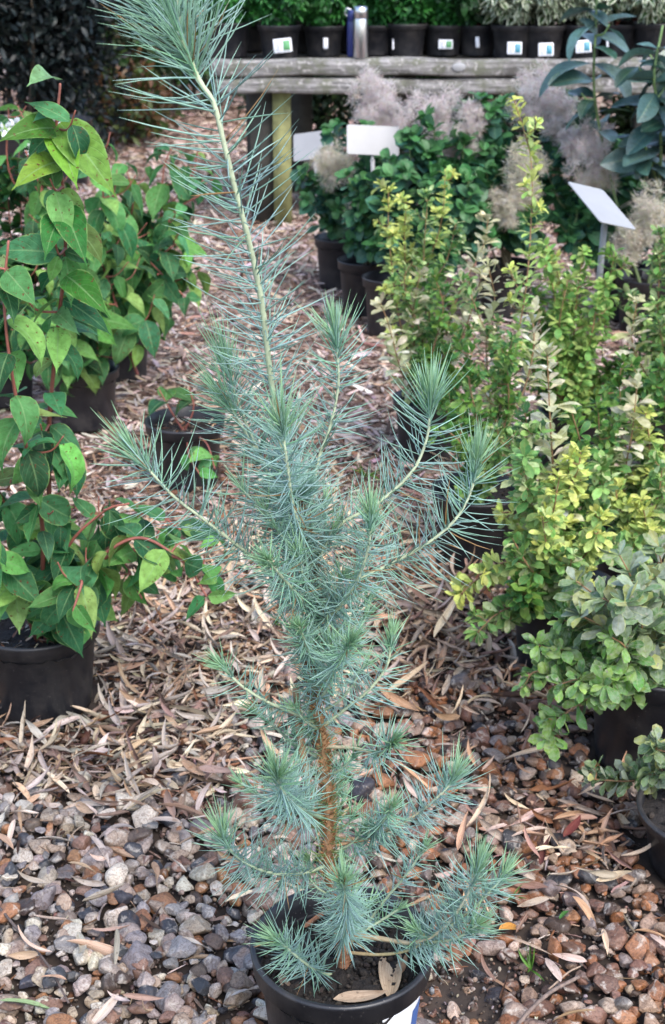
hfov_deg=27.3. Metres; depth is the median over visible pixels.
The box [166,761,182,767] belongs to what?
dry leaf
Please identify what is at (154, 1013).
pebble
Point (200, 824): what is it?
pebble
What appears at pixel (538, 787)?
dry leaf
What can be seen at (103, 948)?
dry leaf
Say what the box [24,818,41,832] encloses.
pebble
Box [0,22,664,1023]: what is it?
ground
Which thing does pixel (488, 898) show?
pebble
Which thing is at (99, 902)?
pebble
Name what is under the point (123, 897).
pebble
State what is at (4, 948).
pebble
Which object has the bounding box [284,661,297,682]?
pebble
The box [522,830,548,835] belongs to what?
dry leaf
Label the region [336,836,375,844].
dry leaf
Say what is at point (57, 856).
pebble
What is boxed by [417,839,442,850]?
pebble
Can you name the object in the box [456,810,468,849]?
dry leaf
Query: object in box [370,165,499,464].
potted barberry
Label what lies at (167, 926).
pebble
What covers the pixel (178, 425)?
potted dogwood
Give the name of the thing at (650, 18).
potted variegated shrub
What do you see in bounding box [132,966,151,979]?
pebble
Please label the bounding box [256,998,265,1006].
pebble
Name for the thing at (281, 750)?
pebble
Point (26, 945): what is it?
pebble
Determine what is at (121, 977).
pebble
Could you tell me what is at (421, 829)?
pebble
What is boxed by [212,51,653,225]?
display bench
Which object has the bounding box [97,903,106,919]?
dry leaf
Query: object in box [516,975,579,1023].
twig
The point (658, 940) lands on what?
dry leaf
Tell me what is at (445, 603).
dry leaf
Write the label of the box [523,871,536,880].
pebble
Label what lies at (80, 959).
pebble
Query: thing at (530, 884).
dry leaf
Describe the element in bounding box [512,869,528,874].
dry leaf
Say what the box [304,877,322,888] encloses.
pebble
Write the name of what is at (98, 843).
dry leaf
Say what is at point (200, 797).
dry leaf
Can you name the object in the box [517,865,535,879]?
dry leaf
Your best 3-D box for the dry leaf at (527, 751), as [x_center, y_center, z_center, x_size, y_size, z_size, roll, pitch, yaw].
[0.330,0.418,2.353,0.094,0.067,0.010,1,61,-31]
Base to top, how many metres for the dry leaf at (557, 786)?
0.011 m
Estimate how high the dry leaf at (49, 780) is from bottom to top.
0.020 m
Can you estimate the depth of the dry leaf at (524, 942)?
1.87 m
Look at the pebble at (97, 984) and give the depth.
1.83 m
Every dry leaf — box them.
[0,737,16,743]
[0,833,13,848]
[2,759,21,768]
[4,753,22,771]
[6,819,15,849]
[8,951,37,959]
[9,810,37,812]
[10,735,58,748]
[11,749,43,752]
[12,782,32,803]
[14,778,34,800]
[16,763,46,782]
[17,837,21,854]
[17,870,47,882]
[18,926,51,951]
[21,765,50,792]
[24,717,46,743]
[24,734,33,770]
[27,794,39,802]
[34,915,67,919]
[36,836,71,841]
[38,749,49,771]
[40,767,69,792]
[41,974,66,979]
[42,784,59,788]
[42,797,60,807]
[43,716,79,733]
[44,774,64,788]
[47,767,56,783]
[53,711,72,723]
[55,754,60,773]
[63,801,80,808]
[66,939,121,959]
[68,861,95,872]
[71,742,109,758]
[71,876,105,886]
[72,769,89,791]
[74,751,117,758]
[75,801,93,812]
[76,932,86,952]
[78,804,99,817]
[82,883,124,901]
[89,853,106,860]
[91,836,109,867]
[92,785,100,799]
[92,925,128,930]
[92,994,118,1023]
[94,653,108,656]
[94,664,108,669]
[94,845,133,857]
[95,810,128,815]
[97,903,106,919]
[99,781,108,797]
[99,823,133,837]
[107,764,121,781]
[107,990,129,1000]
[108,698,119,725]
[114,929,119,964]
[121,749,174,785]
[122,750,140,757]
[122,791,146,809]
[123,993,162,1000]
[124,753,139,794]
[125,739,132,760]
[126,643,152,647]
[126,788,164,809]
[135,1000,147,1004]
[139,782,151,789]
[143,778,162,788]
[148,816,181,822]
[149,747,158,767]
[151,862,159,887]
[157,803,209,819]
[163,714,183,731]
[164,789,175,817]
[165,854,186,871]
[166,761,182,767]
[175,723,186,729]
[176,790,185,817]
[178,827,214,844]
[179,954,214,961]
[182,760,205,774]
[184,937,212,950]
[194,725,227,734]
[195,782,210,809]
[198,765,235,772]
[200,685,230,693]
[203,617,229,652]
[209,630,246,637]
[215,650,239,671]
[216,848,238,862]
[222,699,252,705]
[225,890,252,901]
[227,711,282,725]
[229,815,248,825]
[230,765,248,773]
[231,985,258,995]
[250,901,259,911]
[258,663,264,691]
[261,730,280,755]
[266,732,283,738]
[270,843,286,857]
[273,880,303,891]
[278,973,289,985]
[303,912,323,926]
[333,990,387,1001]
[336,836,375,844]
[356,696,368,717]
[359,698,390,711]
[359,757,384,775]
[370,676,413,685]
[374,678,418,710]
[378,950,401,995]
[380,658,399,680]
[388,661,427,691]
[392,675,420,683]
[396,760,429,789]
[402,773,425,801]
[402,952,406,972]
[405,640,434,647]
[407,645,431,660]
[409,895,433,906]
[416,685,445,713]
[424,881,439,890]
[425,779,460,791]
[431,646,471,656]
[432,657,455,662]
[433,711,459,720]
[434,599,455,636]
[434,871,453,877]
[435,596,452,610]
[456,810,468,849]
[466,775,490,826]
[467,739,475,765]
[472,807,498,812]
[479,819,502,841]
[481,953,495,980]
[484,823,506,833]
[484,863,499,871]
[486,673,493,688]
[487,688,533,696]
[493,668,504,685]
[498,870,546,888]
[499,655,517,661]
[501,680,546,697]
[501,747,543,760]
[506,808,543,826]
[506,936,549,953]
[507,638,516,664]
[512,826,548,835]
[512,848,538,858]
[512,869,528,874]
[516,702,535,732]
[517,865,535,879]
[517,897,548,906]
[522,785,546,790]
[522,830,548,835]
[524,826,539,857]
[526,810,557,821]
[531,700,563,708]
[531,808,552,822]
[534,805,553,809]
[535,845,570,850]
[544,827,550,841]
[545,778,574,789]
[545,958,561,981]
[550,869,576,874]
[552,809,570,816]
[552,953,586,961]
[553,810,584,819]
[553,885,590,908]
[556,799,610,816]
[559,813,596,819]
[565,848,576,851]
[573,896,596,926]
[574,833,584,842]
[575,840,608,845]
[575,867,617,877]
[585,828,607,834]
[595,833,622,848]
[596,870,631,881]
[601,929,608,954]
[602,846,607,867]
[603,782,628,798]
[610,806,636,814]
[612,810,623,827]
[617,813,629,823]
[619,878,636,888]
[621,843,650,855]
[622,751,628,799]
[622,826,645,830]
[623,802,638,815]
[635,929,664,937]
[650,934,664,946]
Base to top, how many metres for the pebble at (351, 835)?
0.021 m
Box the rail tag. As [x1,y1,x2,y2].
[452,63,465,71]
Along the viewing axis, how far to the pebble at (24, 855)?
2.07 m
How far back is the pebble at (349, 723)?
2.43 m
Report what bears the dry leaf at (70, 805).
on the ground
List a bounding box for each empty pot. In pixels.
[0,114,27,175]
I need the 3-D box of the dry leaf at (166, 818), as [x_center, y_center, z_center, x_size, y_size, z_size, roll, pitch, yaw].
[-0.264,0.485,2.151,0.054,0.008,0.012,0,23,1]
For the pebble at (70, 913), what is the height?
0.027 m
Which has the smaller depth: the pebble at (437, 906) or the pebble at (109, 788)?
the pebble at (437, 906)
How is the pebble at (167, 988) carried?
on the ground
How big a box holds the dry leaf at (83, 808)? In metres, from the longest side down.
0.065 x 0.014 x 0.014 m
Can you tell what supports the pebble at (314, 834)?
on the ground
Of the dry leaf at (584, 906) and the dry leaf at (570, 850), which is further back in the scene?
the dry leaf at (570, 850)
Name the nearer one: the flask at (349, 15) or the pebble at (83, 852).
the pebble at (83, 852)
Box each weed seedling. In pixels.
[350,463,379,480]
[508,885,525,899]
[518,946,542,979]
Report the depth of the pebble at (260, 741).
2.37 m
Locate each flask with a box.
[344,8,353,56]
[353,6,367,58]
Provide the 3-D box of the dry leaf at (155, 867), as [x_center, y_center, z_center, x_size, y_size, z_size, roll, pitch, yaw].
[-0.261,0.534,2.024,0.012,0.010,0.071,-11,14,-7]
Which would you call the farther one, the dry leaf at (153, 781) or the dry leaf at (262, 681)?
the dry leaf at (262, 681)
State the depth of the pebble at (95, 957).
1.87 m
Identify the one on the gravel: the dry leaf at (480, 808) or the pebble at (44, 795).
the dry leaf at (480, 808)
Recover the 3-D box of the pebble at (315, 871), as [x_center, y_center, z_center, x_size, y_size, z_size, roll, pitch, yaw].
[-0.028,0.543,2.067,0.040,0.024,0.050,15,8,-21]
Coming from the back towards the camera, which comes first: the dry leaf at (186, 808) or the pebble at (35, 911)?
the dry leaf at (186, 808)
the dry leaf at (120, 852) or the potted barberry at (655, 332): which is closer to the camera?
the dry leaf at (120, 852)
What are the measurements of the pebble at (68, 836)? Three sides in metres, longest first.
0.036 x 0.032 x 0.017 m
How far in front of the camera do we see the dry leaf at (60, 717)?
2.45 m
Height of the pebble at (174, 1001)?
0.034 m
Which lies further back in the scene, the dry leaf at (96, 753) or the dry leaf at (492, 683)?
the dry leaf at (492, 683)
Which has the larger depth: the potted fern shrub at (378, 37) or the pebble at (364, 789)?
the potted fern shrub at (378, 37)
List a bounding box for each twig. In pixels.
[0,907,69,1003]
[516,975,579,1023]
[548,965,580,990]
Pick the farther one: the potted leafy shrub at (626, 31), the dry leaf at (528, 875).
the potted leafy shrub at (626, 31)
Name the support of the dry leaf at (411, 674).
on the gravel
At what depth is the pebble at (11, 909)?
1.95 m
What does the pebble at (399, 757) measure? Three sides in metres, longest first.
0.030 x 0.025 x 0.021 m
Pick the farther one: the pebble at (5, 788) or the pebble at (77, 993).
the pebble at (5, 788)
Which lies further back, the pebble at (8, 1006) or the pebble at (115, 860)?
the pebble at (115, 860)
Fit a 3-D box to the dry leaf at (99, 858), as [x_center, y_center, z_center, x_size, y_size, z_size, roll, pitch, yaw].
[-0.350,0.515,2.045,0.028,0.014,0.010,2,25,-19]
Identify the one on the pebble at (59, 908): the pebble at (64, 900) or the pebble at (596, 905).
the pebble at (64, 900)
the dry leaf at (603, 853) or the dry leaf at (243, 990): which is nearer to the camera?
the dry leaf at (243, 990)
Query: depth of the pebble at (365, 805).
2.21 m
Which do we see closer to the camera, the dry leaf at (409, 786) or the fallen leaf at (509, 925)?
the fallen leaf at (509, 925)
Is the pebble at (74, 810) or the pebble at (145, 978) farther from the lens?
the pebble at (74, 810)
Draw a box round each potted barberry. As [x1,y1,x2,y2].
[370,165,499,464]
[428,95,551,573]
[444,340,620,684]
[512,529,664,770]
[516,237,649,477]
[577,724,664,880]
[579,352,664,576]
[598,225,664,460]
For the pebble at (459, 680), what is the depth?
2.57 m
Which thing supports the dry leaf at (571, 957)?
on the gravel
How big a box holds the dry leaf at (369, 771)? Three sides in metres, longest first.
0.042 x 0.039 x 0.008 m
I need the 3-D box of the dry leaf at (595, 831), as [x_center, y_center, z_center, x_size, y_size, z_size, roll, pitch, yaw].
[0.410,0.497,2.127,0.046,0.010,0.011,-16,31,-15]
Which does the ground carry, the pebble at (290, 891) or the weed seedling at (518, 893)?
the weed seedling at (518, 893)
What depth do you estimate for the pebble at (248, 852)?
2.09 m
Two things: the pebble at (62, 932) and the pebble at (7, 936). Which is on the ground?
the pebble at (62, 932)
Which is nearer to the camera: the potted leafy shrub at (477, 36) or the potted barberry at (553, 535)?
the potted barberry at (553, 535)
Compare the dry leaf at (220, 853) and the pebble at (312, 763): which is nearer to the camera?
the dry leaf at (220, 853)
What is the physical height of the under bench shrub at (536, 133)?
1.038 m
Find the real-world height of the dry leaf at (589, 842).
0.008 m
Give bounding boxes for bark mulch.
[0,76,664,529]
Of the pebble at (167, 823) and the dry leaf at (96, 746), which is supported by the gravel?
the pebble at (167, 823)
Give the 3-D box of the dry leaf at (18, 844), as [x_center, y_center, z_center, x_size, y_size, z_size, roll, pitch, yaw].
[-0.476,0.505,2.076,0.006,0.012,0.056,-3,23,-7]
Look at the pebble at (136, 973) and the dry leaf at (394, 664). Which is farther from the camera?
the dry leaf at (394, 664)
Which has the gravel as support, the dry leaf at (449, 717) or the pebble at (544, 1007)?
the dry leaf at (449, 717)
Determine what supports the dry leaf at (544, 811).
on the ground
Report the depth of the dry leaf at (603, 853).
2.09 m
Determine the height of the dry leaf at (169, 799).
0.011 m
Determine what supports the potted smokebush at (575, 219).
on the ground
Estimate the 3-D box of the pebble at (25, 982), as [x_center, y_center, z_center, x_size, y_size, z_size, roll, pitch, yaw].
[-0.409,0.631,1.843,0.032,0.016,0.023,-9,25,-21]
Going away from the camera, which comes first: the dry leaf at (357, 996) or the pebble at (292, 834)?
the dry leaf at (357, 996)
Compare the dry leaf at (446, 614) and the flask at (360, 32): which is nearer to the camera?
the dry leaf at (446, 614)
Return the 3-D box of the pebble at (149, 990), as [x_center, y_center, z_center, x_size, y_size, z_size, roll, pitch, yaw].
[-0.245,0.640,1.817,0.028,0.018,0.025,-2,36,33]
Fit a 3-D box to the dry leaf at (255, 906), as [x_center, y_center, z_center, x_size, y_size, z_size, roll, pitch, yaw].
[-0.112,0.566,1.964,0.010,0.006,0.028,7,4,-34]
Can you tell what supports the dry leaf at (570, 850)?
on the pebble at (568, 843)
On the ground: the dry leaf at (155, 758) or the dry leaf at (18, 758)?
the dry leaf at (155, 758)
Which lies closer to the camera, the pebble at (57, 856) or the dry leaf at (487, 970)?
the dry leaf at (487, 970)
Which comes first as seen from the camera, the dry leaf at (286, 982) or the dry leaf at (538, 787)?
the dry leaf at (286, 982)
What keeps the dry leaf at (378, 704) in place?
on the dry leaf
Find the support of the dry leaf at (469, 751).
on the leaf litter
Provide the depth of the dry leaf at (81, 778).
2.23 m
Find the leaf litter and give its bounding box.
[0,435,664,1023]
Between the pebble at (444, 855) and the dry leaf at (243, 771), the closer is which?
the pebble at (444, 855)
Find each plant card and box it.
[293,129,333,232]
[347,124,398,263]
[568,182,634,403]
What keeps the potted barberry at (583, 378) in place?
on the ground
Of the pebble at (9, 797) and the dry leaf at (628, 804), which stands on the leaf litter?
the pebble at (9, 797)
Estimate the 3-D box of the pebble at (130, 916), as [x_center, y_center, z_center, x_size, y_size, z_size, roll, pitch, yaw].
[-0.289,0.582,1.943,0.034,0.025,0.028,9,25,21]
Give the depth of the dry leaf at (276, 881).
2.00 m
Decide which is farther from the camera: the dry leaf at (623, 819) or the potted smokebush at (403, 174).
the potted smokebush at (403, 174)
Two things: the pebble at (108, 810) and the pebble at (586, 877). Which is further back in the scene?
the pebble at (108, 810)
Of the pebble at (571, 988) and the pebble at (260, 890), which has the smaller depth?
the pebble at (571, 988)
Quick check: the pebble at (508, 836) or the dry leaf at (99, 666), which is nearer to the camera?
the pebble at (508, 836)
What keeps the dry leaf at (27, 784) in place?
on the leaf litter
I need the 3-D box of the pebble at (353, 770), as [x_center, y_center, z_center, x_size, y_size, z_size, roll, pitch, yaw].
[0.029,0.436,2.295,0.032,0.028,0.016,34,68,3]
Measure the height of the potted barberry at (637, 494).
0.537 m
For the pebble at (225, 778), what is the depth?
2.27 m
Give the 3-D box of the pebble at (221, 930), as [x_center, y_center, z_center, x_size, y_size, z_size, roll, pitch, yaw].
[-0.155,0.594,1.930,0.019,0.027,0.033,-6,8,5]
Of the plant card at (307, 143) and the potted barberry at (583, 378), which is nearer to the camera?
the potted barberry at (583, 378)
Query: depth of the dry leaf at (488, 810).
2.18 m
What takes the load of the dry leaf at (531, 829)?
on the pebble at (508, 836)
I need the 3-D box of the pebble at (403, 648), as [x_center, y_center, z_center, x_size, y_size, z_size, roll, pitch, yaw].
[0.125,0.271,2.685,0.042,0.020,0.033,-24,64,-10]
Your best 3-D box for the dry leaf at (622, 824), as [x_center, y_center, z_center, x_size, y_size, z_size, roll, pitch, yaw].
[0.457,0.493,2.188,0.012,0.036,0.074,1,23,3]
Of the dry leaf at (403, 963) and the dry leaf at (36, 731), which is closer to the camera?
the dry leaf at (403, 963)
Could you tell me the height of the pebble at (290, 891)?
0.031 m
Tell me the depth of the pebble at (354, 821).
2.15 m
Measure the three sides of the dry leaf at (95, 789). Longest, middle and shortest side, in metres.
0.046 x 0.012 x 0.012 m
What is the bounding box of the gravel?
[0,552,664,1023]
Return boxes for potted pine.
[88,0,537,1023]
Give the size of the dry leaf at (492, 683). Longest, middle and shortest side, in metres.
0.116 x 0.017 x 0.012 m
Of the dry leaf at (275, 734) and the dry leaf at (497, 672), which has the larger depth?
the dry leaf at (497, 672)
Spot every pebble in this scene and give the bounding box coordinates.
[0,783,14,800]
[0,801,9,817]
[0,873,17,882]
[0,902,19,922]
[0,943,10,955]
[0,959,12,978]
[0,994,21,1015]
[0,996,23,1010]
[2,792,14,804]
[2,887,21,898]
[2,928,12,943]
[3,892,18,902]
[4,940,23,959]
[6,861,19,886]
[11,850,32,862]
[15,799,33,809]
[17,897,34,915]
[19,974,36,988]
[22,786,39,799]
[22,925,40,942]
[23,940,39,950]
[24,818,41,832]
[24,917,41,929]
[24,957,47,975]
[28,839,50,854]
[28,907,38,917]
[31,885,55,910]
[31,966,47,988]
[35,996,48,1013]
[37,788,47,799]
[37,866,57,887]
[38,859,52,869]
[40,808,59,819]
[40,997,62,1008]
[42,966,66,988]
[44,883,61,894]
[46,843,61,852]
[46,865,54,873]
[49,851,65,862]
[54,901,74,912]
[54,935,77,953]
[55,909,76,925]
[55,928,69,938]
[56,864,74,880]
[56,893,71,910]
[58,919,72,930]
[63,922,81,935]
[65,806,84,818]
[67,834,78,848]
[67,849,81,863]
[71,835,91,849]
[72,946,88,965]
[73,771,91,788]
[73,982,82,996]
[74,814,84,827]
[75,885,91,895]
[75,974,91,992]
[76,798,93,806]
[78,906,100,919]
[79,846,89,856]
[82,846,112,870]
[82,865,100,886]
[84,888,106,906]
[88,951,104,970]
[88,990,104,998]
[90,805,109,814]
[94,980,100,988]
[98,808,115,819]
[98,957,119,974]
[98,972,120,997]
[99,785,119,792]
[100,953,113,959]
[100,995,122,1006]
[103,906,127,925]
[104,828,120,836]
[104,829,128,847]
[104,855,122,868]
[105,862,127,888]
[107,892,118,904]
[112,846,125,860]
[113,890,133,904]
[115,791,136,810]
[115,970,131,983]
[117,910,140,927]
[117,922,140,942]
[118,944,128,956]
[119,882,136,895]
[119,940,152,979]
[124,842,143,859]
[125,930,146,942]
[127,827,151,842]
[127,1000,154,1013]
[132,804,155,828]
[132,958,147,970]
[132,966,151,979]
[135,909,151,929]
[136,837,152,853]
[136,971,155,987]
[138,985,158,1002]
[144,875,162,886]
[146,892,176,915]
[146,1008,160,1018]
[148,900,168,915]
[153,975,161,986]
[154,981,180,1011]
[158,812,182,826]
[160,919,177,934]
[162,992,184,1013]
[164,903,185,915]
[165,935,197,957]
[175,875,193,891]
[179,914,211,935]
[179,929,193,938]
[185,912,199,919]
[189,817,214,829]
[189,862,214,881]
[189,963,206,976]
[191,857,214,868]
[191,977,210,995]
[200,954,220,972]
[204,933,223,950]
[215,867,230,885]
[215,924,228,941]
[216,966,233,990]
[220,766,237,785]
[223,945,249,964]
[223,982,232,992]
[223,988,251,1005]
[225,807,246,826]
[230,971,253,988]
[232,947,249,968]
[233,778,262,789]
[234,787,261,809]
[239,847,253,860]
[239,968,248,974]
[241,892,275,910]
[243,953,252,969]
[246,717,264,729]
[247,910,262,924]
[249,885,271,893]
[250,1006,258,1017]
[252,687,266,699]
[254,832,279,849]
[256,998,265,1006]
[257,735,273,745]
[267,889,278,902]
[276,887,294,902]
[277,744,285,757]
[277,824,298,841]
[283,694,306,716]
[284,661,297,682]
[285,743,296,754]
[297,826,317,843]
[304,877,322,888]
[305,864,322,877]
[311,756,332,766]
[311,778,321,799]
[317,846,339,865]
[326,726,334,733]
[327,736,337,752]
[336,714,355,726]
[339,832,354,841]
[341,762,366,770]
[344,844,367,856]
[345,766,357,778]
[348,777,374,801]
[350,817,365,831]
[356,802,376,817]
[367,852,383,869]
[371,722,386,737]
[372,705,393,718]
[372,771,394,789]
[386,811,412,825]
[388,643,405,655]
[389,723,409,738]
[394,830,407,847]
[397,747,407,760]
[403,750,430,768]
[408,825,432,842]
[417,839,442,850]
[420,865,431,880]
[424,850,439,859]
[424,909,439,920]
[425,893,444,910]
[429,826,443,835]
[432,949,445,966]
[434,780,457,795]
[438,847,458,863]
[445,811,464,826]
[450,672,474,694]
[476,939,505,955]
[481,871,498,884]
[482,814,499,828]
[483,748,505,762]
[484,893,499,904]
[497,882,509,891]
[501,990,519,1007]
[501,1001,528,1017]
[502,696,527,711]
[503,829,524,853]
[510,663,529,680]
[513,859,524,869]
[515,893,529,907]
[522,999,555,1019]
[523,826,549,849]
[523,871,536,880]
[526,890,544,898]
[532,900,554,911]
[539,889,558,900]
[540,879,560,896]
[544,916,570,934]
[545,875,571,884]
[547,936,561,960]
[558,839,575,855]
[559,1001,585,1012]
[560,941,582,954]
[562,891,580,906]
[563,982,580,994]
[564,910,580,921]
[569,865,580,878]
[574,941,585,952]
[577,869,597,883]
[586,962,606,980]
[589,899,604,911]
[590,784,604,799]
[593,973,619,993]
[598,997,617,1014]
[603,902,616,915]
[605,922,627,950]
[614,996,632,1010]
[620,849,638,866]
[624,932,649,960]
[630,979,648,990]
[639,912,657,929]
[639,994,658,1012]
[641,899,651,910]
[644,929,662,954]
[644,949,659,966]
[647,979,664,1001]
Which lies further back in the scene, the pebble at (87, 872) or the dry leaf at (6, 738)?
the dry leaf at (6, 738)
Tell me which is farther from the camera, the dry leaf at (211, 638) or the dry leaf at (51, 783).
the dry leaf at (211, 638)
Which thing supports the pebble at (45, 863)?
on the ground
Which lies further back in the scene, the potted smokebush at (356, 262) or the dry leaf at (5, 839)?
the potted smokebush at (356, 262)
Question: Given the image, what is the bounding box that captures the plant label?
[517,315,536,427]
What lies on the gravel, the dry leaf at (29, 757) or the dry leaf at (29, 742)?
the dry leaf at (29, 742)
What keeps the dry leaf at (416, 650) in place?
on the leaf litter
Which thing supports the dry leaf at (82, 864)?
on the gravel
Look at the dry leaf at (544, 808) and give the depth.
2.18 m
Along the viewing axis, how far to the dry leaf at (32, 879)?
1.96 m
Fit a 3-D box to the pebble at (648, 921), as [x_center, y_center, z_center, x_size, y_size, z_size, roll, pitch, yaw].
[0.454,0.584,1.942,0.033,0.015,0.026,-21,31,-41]
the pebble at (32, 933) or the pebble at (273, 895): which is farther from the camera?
the pebble at (273, 895)
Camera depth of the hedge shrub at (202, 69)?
12.61 m
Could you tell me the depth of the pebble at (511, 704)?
2.50 m
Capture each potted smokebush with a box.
[289,118,385,290]
[334,62,418,316]
[361,81,501,335]
[450,53,582,321]
[543,114,664,321]
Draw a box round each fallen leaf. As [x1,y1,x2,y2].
[0,998,48,1008]
[499,922,515,929]
[538,835,550,864]
[559,911,568,918]
[563,815,580,836]
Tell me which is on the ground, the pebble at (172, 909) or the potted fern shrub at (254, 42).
the pebble at (172, 909)
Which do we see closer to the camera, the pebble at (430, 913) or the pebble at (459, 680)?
the pebble at (430, 913)
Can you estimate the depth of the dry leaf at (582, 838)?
2.07 m
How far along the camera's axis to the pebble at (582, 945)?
1.90 m
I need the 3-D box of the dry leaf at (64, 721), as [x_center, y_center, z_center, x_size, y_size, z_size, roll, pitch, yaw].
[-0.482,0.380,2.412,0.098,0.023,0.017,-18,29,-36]
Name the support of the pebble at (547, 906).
on the ground
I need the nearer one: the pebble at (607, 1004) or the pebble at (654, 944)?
the pebble at (607, 1004)
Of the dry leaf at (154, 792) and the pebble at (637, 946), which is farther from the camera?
the dry leaf at (154, 792)
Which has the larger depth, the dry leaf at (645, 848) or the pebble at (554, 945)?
the dry leaf at (645, 848)
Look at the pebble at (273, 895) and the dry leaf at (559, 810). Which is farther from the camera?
the dry leaf at (559, 810)
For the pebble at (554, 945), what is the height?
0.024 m
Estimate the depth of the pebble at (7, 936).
1.92 m
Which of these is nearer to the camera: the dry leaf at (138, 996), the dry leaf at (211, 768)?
the dry leaf at (138, 996)
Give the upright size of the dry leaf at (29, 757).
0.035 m
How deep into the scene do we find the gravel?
2.10 m
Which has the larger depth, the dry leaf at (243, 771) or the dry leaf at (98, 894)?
the dry leaf at (243, 771)
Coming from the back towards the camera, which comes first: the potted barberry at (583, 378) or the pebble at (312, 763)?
the potted barberry at (583, 378)
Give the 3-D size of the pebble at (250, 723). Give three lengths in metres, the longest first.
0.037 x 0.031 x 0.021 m
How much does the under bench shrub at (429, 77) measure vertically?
0.979 m
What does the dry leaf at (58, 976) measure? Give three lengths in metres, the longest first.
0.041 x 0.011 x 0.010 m
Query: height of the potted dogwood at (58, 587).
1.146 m
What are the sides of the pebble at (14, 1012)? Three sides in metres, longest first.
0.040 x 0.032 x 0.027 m
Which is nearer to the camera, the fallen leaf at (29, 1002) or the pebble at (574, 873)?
the fallen leaf at (29, 1002)
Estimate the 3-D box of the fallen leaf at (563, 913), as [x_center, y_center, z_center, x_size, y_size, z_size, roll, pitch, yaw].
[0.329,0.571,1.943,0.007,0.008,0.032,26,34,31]
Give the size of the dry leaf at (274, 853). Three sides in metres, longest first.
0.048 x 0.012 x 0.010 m
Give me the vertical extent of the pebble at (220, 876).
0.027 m
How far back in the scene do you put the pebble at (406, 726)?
2.42 m
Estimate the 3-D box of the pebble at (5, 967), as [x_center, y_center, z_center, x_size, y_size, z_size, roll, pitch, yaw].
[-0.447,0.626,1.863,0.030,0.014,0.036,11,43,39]
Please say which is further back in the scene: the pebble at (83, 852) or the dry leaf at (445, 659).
the dry leaf at (445, 659)
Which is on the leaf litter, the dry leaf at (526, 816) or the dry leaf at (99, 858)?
the dry leaf at (526, 816)
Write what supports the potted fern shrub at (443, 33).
on the display bench
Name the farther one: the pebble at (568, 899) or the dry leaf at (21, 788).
the dry leaf at (21, 788)
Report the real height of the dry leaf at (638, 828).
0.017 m
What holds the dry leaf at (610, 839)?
on the leaf litter
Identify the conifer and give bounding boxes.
[0,0,79,114]
[0,0,112,114]
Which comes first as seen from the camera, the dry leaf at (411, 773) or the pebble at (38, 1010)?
the pebble at (38, 1010)
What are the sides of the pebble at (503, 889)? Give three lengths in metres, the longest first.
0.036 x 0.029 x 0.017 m
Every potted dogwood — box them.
[0,64,236,725]
[0,104,144,432]
[57,143,222,383]
[144,387,224,492]
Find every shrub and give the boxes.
[0,0,140,153]
[0,117,70,408]
[44,0,174,128]
[74,58,188,147]
[122,1,227,110]
[166,17,225,108]
[171,44,223,85]
[193,0,255,57]
[228,75,365,169]
[244,9,262,51]
[245,0,306,58]
[292,19,306,51]
[299,0,359,56]
[337,16,346,51]
[346,0,398,55]
[368,75,489,171]
[374,0,434,56]
[423,19,430,51]
[425,0,477,55]
[446,0,497,55]
[476,0,537,57]
[488,18,584,175]
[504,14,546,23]
[522,0,602,58]
[539,0,664,336]
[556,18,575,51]
[560,0,639,58]
[597,0,636,56]
[598,18,664,178]
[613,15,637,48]
[626,0,664,56]
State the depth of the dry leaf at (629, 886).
1.99 m
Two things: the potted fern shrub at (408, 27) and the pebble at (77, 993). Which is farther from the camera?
the potted fern shrub at (408, 27)
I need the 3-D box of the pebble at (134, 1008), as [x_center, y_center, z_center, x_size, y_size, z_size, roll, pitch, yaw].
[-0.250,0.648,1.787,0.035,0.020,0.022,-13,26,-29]
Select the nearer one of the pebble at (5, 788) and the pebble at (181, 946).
the pebble at (181, 946)
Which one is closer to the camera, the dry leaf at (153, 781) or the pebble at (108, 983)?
the pebble at (108, 983)
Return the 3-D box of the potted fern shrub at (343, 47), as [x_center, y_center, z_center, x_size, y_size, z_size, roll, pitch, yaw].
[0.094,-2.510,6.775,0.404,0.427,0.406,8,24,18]
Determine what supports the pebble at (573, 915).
on the gravel
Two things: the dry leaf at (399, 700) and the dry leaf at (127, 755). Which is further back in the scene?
the dry leaf at (399, 700)
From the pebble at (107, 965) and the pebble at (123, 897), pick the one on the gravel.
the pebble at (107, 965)
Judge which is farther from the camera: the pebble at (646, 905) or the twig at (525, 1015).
the pebble at (646, 905)
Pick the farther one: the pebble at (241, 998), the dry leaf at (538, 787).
the dry leaf at (538, 787)
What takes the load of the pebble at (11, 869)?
on the ground
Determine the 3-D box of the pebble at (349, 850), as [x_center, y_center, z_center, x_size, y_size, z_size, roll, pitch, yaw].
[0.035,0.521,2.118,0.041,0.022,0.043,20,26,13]
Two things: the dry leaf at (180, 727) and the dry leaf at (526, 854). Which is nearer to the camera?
the dry leaf at (526, 854)
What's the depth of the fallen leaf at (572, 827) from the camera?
2.12 m
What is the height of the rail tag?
0.040 m
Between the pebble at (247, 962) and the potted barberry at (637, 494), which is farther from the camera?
the potted barberry at (637, 494)
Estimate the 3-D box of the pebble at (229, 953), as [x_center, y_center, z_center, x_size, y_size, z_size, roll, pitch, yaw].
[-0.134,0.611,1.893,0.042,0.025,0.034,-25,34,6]
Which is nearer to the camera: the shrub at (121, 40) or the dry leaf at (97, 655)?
the dry leaf at (97, 655)
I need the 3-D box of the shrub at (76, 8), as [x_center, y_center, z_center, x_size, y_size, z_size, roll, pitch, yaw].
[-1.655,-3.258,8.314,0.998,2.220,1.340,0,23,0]
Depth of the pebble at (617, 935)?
1.90 m

